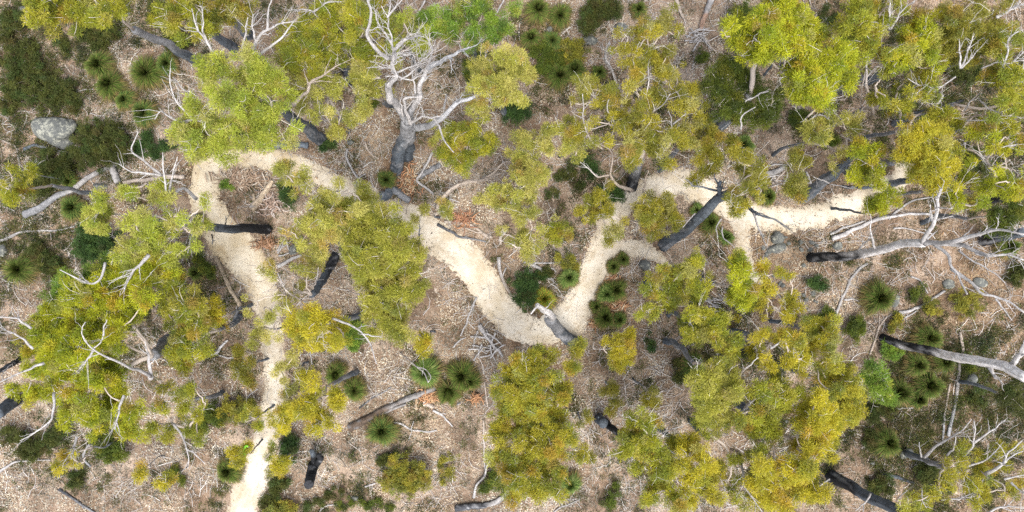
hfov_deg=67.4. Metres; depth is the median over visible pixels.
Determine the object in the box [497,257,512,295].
fallen branch
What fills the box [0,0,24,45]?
shrub
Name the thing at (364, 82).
gum tree
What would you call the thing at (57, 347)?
gum tree
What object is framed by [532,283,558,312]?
grass tree
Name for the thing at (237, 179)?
bark heap
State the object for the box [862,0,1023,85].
gum tree
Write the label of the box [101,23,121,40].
shrub
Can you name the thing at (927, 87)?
gum tree
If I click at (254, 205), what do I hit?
fallen log
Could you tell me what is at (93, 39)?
shrub
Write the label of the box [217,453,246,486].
grass tree
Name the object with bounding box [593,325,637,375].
gum sapling
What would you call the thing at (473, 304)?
fallen branch
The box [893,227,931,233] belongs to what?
fallen branch
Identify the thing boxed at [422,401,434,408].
fallen log
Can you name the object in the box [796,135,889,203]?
gum tree
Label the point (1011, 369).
dead tree
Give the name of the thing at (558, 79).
grass tree
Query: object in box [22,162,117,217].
fallen log
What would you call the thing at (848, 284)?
fallen branch
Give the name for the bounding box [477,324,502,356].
fallen branch
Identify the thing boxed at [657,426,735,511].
gum tree
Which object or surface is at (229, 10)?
gum tree
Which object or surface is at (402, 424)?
fallen branch
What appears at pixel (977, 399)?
shrub
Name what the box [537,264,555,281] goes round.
shrub
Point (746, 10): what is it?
shrub
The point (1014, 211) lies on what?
gum tree
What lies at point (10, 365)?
snag
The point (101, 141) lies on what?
shrub
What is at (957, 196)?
gum tree
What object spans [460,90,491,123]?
gum sapling
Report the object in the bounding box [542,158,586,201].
shrub
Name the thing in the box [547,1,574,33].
grass tree
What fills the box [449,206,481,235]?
bark heap
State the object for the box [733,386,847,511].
gum tree
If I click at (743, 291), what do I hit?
gum tree
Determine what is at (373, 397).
fallen branch
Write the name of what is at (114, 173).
fallen log
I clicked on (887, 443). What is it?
grass tree
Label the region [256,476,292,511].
shrub
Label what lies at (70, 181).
grass tree
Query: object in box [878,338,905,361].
shrub
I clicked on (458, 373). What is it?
grass tree
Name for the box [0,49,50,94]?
shrub
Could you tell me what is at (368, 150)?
fallen branch
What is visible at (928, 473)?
shrub
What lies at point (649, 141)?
gum tree
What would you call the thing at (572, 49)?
shrub
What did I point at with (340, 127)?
gum tree
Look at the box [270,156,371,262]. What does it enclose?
gum tree
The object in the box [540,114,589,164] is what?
gum tree
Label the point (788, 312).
gum tree
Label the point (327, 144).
shrub
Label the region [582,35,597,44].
rock
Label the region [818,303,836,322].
shrub
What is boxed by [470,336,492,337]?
stick
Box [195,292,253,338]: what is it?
tree
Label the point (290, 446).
shrub
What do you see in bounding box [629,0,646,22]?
grass tree
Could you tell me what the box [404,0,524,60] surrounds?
gum tree
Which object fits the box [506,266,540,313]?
shrub
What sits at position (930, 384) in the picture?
grass tree
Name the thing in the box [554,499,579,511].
fallen branch
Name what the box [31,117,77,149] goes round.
boulder
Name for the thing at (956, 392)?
fallen branch
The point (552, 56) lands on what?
shrub
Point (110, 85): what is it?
grass tree
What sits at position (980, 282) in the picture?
rock
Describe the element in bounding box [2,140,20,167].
fallen branch
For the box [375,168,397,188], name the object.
grass tree
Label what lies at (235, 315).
fallen branch
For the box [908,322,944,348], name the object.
grass tree
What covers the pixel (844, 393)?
gum tree
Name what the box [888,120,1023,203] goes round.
gum tree
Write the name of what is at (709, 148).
gum tree
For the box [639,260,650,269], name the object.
rock
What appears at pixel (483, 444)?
fallen branch
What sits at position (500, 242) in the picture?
fallen branch
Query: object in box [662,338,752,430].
gum tree
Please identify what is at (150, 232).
gum tree
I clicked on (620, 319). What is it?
grass tree
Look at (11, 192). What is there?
gum tree
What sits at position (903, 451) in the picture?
rock
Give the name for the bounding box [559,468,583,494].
grass tree
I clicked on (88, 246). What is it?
shrub
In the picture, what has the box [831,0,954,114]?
gum tree
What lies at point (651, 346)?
shrub
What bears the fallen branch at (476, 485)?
on the ground at (940, 258)
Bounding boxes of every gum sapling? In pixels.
[7,156,57,184]
[44,437,119,478]
[117,455,164,498]
[142,466,187,492]
[219,437,262,469]
[228,342,269,393]
[238,404,275,438]
[244,306,288,350]
[252,439,282,474]
[262,399,295,439]
[263,453,308,479]
[407,195,460,243]
[408,329,443,371]
[426,107,451,148]
[432,113,501,178]
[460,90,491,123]
[540,209,574,247]
[575,407,604,480]
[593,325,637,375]
[596,377,631,420]
[632,378,663,409]
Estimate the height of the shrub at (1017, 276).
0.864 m
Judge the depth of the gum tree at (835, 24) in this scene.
23.82 m
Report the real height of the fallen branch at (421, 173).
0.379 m
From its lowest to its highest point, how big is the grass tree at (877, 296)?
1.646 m
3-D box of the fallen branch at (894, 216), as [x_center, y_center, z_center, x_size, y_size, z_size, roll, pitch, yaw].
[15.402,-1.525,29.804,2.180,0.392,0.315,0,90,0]
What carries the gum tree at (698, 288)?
on the ground at (940, 258)
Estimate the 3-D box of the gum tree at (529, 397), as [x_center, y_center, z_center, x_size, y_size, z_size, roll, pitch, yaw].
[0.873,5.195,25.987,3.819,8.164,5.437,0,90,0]
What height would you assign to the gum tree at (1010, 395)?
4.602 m
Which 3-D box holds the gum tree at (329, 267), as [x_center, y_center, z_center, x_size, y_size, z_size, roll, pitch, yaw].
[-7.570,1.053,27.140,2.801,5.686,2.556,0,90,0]
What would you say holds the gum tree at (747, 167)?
on the ground at (940, 258)
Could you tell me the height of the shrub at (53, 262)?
0.963 m
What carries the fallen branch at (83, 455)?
on the ground at (940, 258)
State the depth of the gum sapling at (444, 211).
26.90 m
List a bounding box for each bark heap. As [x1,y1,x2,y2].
[205,162,268,197]
[243,188,289,219]
[248,233,280,251]
[395,161,423,204]
[416,388,438,405]
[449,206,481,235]
[464,391,483,407]
[586,313,598,332]
[602,296,631,314]
[603,274,622,281]
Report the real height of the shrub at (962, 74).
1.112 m
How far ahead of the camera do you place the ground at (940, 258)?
29.93 m
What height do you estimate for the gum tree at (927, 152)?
8.865 m
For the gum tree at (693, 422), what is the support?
on the ground at (940, 258)
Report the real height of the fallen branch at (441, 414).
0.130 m
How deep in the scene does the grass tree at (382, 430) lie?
29.25 m
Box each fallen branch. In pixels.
[0,225,74,241]
[0,458,50,472]
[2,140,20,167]
[23,143,73,152]
[58,488,94,511]
[82,444,90,466]
[211,339,236,366]
[214,257,241,306]
[226,306,242,329]
[277,254,301,266]
[345,148,358,178]
[359,386,391,408]
[364,141,378,160]
[393,421,436,438]
[399,352,431,382]
[416,152,433,194]
[433,409,452,426]
[435,161,511,209]
[437,223,485,241]
[444,220,492,239]
[460,297,476,335]
[472,445,490,497]
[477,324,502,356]
[482,420,485,469]
[483,381,487,406]
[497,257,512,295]
[499,229,507,244]
[523,261,560,283]
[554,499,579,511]
[604,42,623,85]
[702,27,716,52]
[829,215,888,240]
[835,263,867,313]
[841,185,872,188]
[843,298,866,307]
[869,316,887,354]
[881,213,939,220]
[888,197,928,219]
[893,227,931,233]
[942,383,950,440]
[946,331,964,436]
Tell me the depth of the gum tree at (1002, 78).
22.96 m
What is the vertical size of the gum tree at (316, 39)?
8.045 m
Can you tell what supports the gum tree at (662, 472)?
on the ground at (940, 258)
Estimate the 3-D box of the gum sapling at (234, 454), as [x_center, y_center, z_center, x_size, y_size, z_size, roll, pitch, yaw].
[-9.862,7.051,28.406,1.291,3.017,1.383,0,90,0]
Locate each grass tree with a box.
[0,252,41,289]
[59,193,91,224]
[61,171,79,186]
[82,49,120,81]
[94,67,132,105]
[114,88,141,113]
[126,51,172,91]
[132,98,162,130]
[154,49,180,78]
[187,263,207,282]
[192,211,205,221]
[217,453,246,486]
[323,358,350,386]
[340,373,367,403]
[363,413,402,448]
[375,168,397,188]
[405,351,445,390]
[434,378,465,408]
[443,355,478,393]
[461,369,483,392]
[517,27,542,50]
[519,0,550,27]
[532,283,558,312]
[540,29,563,51]
[543,63,573,95]
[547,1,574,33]
[554,267,581,290]
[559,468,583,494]
[562,57,590,80]
[587,299,603,314]
[589,64,608,81]
[591,302,614,330]
[595,282,615,303]
[604,257,621,274]
[604,278,630,302]
[612,309,627,329]
[615,250,630,267]
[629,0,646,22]
[675,346,705,378]
[688,200,703,215]
[698,212,722,238]
[713,226,736,247]
[731,130,758,159]
[752,187,777,207]
[799,109,815,125]
[854,274,897,318]
[868,423,901,459]
[887,375,915,407]
[899,351,930,379]
[904,387,928,410]
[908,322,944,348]
[908,363,946,399]
[926,347,957,378]
[992,240,1021,260]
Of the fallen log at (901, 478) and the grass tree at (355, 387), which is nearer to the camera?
the grass tree at (355, 387)
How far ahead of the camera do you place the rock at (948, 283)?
29.80 m
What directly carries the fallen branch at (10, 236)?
on the ground at (940, 258)
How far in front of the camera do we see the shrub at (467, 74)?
29.55 m
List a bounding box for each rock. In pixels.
[0,244,7,256]
[93,183,107,189]
[288,245,296,254]
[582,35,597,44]
[614,22,627,30]
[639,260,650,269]
[768,243,785,253]
[770,231,784,243]
[832,241,842,249]
[891,295,899,307]
[900,448,912,458]
[942,279,954,288]
[966,373,977,382]
[973,277,987,287]
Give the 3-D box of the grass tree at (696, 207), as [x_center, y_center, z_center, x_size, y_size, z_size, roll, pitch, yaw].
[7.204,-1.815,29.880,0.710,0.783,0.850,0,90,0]
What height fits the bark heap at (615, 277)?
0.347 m
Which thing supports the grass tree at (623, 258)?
on the ground at (940, 258)
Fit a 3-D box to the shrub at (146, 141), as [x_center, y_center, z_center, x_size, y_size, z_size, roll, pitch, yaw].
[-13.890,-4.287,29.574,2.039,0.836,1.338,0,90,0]
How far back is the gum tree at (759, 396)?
22.81 m
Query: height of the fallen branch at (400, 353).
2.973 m
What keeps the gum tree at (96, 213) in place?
on the ground at (940, 258)
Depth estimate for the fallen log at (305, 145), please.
29.78 m
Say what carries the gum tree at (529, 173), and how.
on the ground at (940, 258)
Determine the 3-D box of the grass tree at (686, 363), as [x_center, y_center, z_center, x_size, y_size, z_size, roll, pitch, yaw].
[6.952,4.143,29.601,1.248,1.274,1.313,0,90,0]
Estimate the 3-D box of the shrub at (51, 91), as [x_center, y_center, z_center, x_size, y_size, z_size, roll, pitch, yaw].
[-17.945,-6.362,29.757,3.092,1.514,1.923,12,90,0]
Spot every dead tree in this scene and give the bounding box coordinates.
[363,0,489,175]
[806,179,1023,319]
[879,334,1023,390]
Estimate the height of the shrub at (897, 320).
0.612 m
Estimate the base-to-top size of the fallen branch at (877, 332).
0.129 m
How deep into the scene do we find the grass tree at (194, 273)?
29.49 m
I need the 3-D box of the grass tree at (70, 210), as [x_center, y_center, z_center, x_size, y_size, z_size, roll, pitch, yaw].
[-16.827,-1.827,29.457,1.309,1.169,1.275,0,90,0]
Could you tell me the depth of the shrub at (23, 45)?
29.57 m
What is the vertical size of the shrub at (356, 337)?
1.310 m
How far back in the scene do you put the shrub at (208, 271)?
29.29 m
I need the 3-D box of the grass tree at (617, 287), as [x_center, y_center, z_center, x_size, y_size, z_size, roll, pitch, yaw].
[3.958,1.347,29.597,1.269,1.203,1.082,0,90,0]
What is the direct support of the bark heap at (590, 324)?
on the ground at (940, 258)
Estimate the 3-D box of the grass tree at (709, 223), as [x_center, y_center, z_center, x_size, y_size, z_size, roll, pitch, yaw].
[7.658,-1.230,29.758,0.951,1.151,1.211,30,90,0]
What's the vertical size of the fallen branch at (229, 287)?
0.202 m
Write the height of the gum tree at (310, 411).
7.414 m
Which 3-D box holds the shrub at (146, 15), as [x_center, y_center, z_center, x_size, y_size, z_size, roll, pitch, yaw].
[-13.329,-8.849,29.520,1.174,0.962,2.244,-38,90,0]
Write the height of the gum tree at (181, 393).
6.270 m
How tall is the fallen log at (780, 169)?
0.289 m
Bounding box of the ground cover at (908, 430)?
[0,0,1023,511]
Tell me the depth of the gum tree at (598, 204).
26.27 m
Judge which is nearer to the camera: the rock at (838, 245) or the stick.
the stick
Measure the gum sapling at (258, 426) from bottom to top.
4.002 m
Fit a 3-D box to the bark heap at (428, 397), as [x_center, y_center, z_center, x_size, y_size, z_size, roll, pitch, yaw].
[-3.280,5.463,29.792,1.284,0.354,0.832,0,90,0]
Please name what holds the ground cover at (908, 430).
on the ground at (940, 258)
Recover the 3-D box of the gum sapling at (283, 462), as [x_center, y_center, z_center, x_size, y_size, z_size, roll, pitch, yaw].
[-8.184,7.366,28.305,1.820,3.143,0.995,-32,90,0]
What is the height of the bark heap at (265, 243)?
0.341 m
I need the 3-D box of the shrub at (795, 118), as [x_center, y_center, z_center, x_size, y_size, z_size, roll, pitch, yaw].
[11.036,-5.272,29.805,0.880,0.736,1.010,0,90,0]
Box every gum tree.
[0,160,109,208]
[0,248,199,470]
[20,0,211,71]
[35,250,160,321]
[80,184,162,236]
[102,129,272,278]
[129,0,349,168]
[133,375,224,473]
[146,0,238,52]
[153,251,243,386]
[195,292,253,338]
[199,0,259,40]
[240,250,339,325]
[268,348,308,400]
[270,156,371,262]
[271,0,387,87]
[280,300,382,365]
[284,62,362,141]
[284,365,359,439]
[332,167,432,284]
[345,43,396,123]
[352,244,441,361]
[374,5,432,72]
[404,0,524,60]
[465,39,541,117]
[472,127,557,267]
[478,336,599,510]
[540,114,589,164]
[563,1,698,194]
[573,179,625,248]
[606,405,697,511]
[618,189,685,243]
[632,246,721,324]
[657,79,743,192]
[657,144,771,251]
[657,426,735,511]
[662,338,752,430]
[666,294,745,361]
[687,409,774,511]
[697,51,787,134]
[697,234,763,314]
[705,0,871,134]
[709,334,807,447]
[723,310,780,373]
[726,258,813,327]
[730,326,813,380]
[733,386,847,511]
[763,17,843,75]
[764,142,817,205]
[768,313,843,366]
[771,104,870,177]
[774,349,869,429]
[779,0,912,71]
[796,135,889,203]
[824,356,899,412]
[830,182,906,216]
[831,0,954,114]
[833,58,955,126]
[842,116,968,201]
[851,90,973,144]
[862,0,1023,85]
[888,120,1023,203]
[890,24,1023,126]
[895,154,991,214]
[895,414,1023,511]
[902,19,1023,88]
[919,198,1023,240]
[944,85,1023,139]
[958,378,1023,425]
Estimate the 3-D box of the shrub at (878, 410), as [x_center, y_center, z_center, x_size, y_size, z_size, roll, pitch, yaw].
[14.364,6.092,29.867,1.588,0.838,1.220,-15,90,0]
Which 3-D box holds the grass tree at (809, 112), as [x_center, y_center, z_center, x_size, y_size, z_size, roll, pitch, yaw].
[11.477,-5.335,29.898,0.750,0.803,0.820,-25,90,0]
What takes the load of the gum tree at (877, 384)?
on the ground at (940, 258)
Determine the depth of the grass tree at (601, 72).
29.69 m
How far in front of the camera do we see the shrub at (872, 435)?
29.88 m
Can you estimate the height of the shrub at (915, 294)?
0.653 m
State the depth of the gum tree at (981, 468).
23.98 m
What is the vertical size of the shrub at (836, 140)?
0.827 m
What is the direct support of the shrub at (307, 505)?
on the ground at (940, 258)
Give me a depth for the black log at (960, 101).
30.06 m
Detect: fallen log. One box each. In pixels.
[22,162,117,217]
[108,163,120,183]
[123,174,184,187]
[249,179,273,211]
[271,141,308,149]
[379,186,410,202]
[418,163,441,179]
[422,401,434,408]
[454,493,504,511]
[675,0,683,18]
[699,0,713,31]
[766,165,785,176]
[882,472,914,483]
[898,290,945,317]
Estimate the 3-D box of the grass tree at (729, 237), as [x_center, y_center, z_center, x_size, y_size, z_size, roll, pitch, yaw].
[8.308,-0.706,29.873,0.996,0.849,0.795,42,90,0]
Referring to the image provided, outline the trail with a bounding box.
[188,149,913,511]
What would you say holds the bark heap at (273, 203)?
on the ground at (940, 258)
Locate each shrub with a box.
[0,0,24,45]
[0,32,41,78]
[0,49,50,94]
[0,80,26,115]
[0,424,16,446]
[5,61,84,115]
[9,418,73,465]
[20,241,70,285]
[23,145,81,198]
[49,35,70,56]
[63,469,86,491]
[68,115,135,179]
[69,221,124,268]
[71,23,111,52]
[87,426,129,464]
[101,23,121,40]
[126,128,177,161]
[140,0,175,52]
[161,462,186,487]
[162,31,191,58]
[191,250,215,279]
[192,398,228,435]
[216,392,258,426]
[218,178,235,191]
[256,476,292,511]
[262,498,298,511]
[273,178,298,211]
[279,432,301,464]
[302,485,345,511]
[316,138,338,153]
[333,495,395,511]
[342,319,367,352]
[354,90,381,109]
[375,447,399,471]
[375,450,432,501]
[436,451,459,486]
[460,49,492,83]
[475,465,504,494]
[501,90,532,125]
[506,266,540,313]
[527,38,566,77]
[534,268,547,284]
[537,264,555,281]
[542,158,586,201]
[553,251,582,274]
[555,36,592,66]
[573,149,603,180]
[575,0,625,38]
[595,183,625,203]
[599,480,625,511]
[643,331,656,353]
[669,356,688,385]
[694,45,710,64]
[727,0,757,23]
[786,107,806,132]
[803,274,830,293]
[813,1,839,30]
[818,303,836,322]
[821,131,842,150]
[840,311,867,346]
[860,426,881,460]
[861,400,898,428]
[864,472,898,500]
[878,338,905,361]
[887,310,903,334]
[907,281,926,303]
[913,462,954,496]
[921,294,943,315]
[946,57,988,87]
[947,285,984,321]
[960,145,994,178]
[962,351,977,373]
[966,386,990,409]
[1000,258,1023,289]
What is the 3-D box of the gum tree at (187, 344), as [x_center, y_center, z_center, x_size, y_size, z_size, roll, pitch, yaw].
[-10.610,2.161,26.608,2.662,6.757,4.705,0,90,0]
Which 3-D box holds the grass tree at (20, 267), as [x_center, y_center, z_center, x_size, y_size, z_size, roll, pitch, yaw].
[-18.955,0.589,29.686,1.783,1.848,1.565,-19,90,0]
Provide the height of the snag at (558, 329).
5.009 m
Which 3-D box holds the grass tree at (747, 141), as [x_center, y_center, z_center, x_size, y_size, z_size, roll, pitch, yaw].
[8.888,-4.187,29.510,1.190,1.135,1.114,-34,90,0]
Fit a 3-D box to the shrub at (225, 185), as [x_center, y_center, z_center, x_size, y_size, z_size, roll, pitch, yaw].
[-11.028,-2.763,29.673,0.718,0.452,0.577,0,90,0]
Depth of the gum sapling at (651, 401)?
25.77 m
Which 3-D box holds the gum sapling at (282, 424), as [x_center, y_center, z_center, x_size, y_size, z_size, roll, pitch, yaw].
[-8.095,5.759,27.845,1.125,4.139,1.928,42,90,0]
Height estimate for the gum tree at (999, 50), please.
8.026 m
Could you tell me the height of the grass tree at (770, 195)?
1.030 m
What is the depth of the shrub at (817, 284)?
29.54 m
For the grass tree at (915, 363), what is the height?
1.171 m
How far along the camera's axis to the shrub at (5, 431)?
29.49 m
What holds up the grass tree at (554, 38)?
on the ground at (940, 258)
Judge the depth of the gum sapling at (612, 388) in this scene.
26.74 m
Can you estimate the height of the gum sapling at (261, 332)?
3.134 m
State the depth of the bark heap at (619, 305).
29.83 m
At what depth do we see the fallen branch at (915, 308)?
29.84 m
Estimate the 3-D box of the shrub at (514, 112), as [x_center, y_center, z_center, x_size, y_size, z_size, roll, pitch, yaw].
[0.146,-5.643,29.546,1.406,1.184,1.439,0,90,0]
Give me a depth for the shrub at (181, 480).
29.55 m
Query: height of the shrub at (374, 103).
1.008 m
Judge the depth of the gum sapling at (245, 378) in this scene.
26.96 m
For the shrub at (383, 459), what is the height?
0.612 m
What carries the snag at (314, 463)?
on the ground at (940, 258)
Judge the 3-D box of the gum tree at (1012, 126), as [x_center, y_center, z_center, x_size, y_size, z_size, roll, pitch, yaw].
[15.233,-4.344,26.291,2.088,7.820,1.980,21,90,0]
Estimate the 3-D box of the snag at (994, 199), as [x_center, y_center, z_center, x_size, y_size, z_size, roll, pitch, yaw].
[17.956,-1.913,28.618,0.810,3.216,1.019,23,90,0]
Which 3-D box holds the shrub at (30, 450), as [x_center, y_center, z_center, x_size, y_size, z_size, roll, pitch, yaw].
[-17.890,7.093,29.448,2.613,0.944,1.647,-12,90,0]
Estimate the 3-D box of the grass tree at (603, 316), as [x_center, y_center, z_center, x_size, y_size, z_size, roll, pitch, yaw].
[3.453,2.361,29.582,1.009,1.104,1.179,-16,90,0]
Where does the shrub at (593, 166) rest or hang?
on the ground at (940, 258)
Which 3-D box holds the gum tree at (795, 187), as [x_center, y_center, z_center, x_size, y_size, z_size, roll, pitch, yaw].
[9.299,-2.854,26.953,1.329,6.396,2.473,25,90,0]
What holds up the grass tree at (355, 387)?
on the ground at (940, 258)
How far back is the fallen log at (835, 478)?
27.18 m
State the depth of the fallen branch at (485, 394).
29.89 m
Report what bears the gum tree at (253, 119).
on the ground at (940, 258)
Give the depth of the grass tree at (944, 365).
29.57 m
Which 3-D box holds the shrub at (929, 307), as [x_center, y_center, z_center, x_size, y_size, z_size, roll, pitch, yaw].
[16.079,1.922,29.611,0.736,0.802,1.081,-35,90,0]
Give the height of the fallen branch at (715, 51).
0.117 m
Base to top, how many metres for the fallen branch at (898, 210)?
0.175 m
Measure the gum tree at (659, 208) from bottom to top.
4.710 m
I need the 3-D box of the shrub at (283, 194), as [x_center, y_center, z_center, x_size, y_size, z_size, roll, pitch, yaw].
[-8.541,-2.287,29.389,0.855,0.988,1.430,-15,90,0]
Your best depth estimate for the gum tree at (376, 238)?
22.91 m
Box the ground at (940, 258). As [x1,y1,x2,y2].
[0,0,1023,511]
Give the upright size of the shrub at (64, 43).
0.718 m
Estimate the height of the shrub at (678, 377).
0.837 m
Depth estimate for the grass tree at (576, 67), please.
29.42 m
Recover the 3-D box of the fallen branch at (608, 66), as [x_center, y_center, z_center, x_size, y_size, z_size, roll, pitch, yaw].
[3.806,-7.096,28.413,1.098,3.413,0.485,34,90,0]
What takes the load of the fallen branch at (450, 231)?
on the ground at (940, 258)
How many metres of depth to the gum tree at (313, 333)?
22.36 m
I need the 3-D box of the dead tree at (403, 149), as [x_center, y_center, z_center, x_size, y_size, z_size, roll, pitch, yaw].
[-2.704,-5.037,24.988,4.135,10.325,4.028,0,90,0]
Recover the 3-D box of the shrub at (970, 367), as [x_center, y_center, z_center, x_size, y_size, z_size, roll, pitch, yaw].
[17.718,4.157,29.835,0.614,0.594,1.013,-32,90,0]
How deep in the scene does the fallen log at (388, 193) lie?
29.58 m
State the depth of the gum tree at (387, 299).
23.86 m
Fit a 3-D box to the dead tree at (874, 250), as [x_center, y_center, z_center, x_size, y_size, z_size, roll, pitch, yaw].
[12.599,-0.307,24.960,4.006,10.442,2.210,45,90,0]
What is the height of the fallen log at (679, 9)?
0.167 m
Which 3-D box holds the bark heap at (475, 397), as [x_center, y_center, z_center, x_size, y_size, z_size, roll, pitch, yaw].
[-1.482,5.493,29.867,0.820,0.289,0.821,0,90,0]
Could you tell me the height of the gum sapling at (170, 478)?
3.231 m
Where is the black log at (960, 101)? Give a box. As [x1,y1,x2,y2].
[912,99,964,114]
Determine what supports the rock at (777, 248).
on the ground at (940, 258)
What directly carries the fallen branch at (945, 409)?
on the ground at (940, 258)
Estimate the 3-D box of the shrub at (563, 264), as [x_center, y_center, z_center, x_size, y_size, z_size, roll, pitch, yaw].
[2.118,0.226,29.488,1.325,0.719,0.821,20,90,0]
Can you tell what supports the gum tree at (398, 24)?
on the ground at (940, 258)
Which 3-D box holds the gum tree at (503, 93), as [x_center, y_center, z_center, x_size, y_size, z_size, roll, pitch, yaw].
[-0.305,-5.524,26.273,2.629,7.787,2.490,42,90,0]
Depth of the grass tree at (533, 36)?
29.55 m
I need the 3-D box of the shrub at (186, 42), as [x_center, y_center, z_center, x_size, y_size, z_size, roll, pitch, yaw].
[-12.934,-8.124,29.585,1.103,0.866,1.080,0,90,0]
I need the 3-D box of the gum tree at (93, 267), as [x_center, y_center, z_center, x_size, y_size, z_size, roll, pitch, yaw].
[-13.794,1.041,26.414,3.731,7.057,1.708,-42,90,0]
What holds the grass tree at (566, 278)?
on the ground at (940, 258)
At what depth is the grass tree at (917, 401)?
29.59 m
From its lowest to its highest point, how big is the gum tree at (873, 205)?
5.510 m
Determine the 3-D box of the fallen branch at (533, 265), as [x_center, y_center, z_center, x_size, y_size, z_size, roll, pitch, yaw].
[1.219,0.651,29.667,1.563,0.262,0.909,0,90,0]
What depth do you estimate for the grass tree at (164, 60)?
29.44 m
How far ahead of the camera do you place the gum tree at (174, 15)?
21.60 m
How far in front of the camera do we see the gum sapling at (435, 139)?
26.85 m
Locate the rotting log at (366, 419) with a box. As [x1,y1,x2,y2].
[347,386,435,431]
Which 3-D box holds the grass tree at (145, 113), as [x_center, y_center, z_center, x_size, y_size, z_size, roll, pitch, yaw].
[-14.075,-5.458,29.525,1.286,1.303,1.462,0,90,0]
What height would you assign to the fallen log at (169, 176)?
0.227 m
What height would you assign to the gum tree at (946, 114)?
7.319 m
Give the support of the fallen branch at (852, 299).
on the ground at (940, 258)
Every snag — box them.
[0,358,21,383]
[0,391,24,418]
[304,449,323,488]
[530,303,585,348]
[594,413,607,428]
[743,195,803,246]
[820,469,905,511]
[978,227,1023,245]
[983,194,1009,203]
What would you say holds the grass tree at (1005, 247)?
on the ground at (940, 258)
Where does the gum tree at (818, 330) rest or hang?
on the ground at (940, 258)
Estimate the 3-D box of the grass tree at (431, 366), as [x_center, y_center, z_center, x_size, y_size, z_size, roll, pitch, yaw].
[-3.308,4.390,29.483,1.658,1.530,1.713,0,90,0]
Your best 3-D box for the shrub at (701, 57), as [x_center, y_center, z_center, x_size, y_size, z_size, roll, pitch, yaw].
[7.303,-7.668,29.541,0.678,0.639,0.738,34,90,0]
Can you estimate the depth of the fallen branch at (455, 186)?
29.24 m
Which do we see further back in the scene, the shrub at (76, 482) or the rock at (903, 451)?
the rock at (903, 451)
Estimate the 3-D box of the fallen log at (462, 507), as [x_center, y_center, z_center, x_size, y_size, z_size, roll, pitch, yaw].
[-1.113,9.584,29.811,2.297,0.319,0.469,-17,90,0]
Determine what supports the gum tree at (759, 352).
on the ground at (940, 258)
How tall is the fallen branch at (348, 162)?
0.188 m
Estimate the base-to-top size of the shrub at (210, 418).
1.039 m
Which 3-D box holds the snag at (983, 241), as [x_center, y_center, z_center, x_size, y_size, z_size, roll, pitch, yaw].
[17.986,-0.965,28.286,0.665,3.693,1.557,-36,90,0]
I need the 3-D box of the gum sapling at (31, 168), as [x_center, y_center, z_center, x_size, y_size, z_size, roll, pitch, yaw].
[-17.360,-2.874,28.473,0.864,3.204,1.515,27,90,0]
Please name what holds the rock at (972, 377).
on the ground at (940, 258)
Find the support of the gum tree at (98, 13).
on the ground at (940, 258)
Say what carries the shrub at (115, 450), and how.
on the ground at (940, 258)
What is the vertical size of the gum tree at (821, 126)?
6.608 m
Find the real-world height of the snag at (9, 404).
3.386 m
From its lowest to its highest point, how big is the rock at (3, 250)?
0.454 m
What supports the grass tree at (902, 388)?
on the ground at (940, 258)
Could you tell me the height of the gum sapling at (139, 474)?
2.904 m
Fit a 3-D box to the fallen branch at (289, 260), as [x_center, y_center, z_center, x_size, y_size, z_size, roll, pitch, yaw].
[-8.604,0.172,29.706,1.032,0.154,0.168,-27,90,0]
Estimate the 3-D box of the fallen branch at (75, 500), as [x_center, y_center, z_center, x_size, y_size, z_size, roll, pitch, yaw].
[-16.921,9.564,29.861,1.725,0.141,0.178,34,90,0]
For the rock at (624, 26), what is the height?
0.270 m
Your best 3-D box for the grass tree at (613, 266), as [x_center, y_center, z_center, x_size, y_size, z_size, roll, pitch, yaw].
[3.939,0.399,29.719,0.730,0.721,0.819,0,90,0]
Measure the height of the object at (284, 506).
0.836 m
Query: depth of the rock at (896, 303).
29.83 m
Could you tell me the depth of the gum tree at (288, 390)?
26.71 m
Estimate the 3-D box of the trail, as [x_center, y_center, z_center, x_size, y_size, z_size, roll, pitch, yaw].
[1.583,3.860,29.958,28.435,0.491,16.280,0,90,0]
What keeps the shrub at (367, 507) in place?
on the ground at (940, 258)
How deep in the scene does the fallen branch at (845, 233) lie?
29.82 m
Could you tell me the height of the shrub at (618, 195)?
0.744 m
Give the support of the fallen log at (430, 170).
on the ground at (940, 258)
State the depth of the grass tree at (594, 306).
29.62 m
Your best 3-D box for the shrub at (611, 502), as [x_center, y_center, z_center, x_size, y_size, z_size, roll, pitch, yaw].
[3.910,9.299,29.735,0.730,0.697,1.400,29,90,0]
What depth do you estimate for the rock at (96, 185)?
29.77 m
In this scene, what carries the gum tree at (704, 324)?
on the ground at (940, 258)
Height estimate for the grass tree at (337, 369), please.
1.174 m
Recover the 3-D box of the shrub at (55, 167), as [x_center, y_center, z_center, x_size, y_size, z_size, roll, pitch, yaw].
[-17.731,-3.405,29.523,2.459,1.275,1.822,-26,90,0]
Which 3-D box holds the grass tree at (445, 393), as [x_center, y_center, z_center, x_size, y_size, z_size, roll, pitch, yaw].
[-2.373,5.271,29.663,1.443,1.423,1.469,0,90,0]
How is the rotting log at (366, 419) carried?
on the ground at (940, 258)
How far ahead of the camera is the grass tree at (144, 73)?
29.37 m
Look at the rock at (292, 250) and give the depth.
29.59 m
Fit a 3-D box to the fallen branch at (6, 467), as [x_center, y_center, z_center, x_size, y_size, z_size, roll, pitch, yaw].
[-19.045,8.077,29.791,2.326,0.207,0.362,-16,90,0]

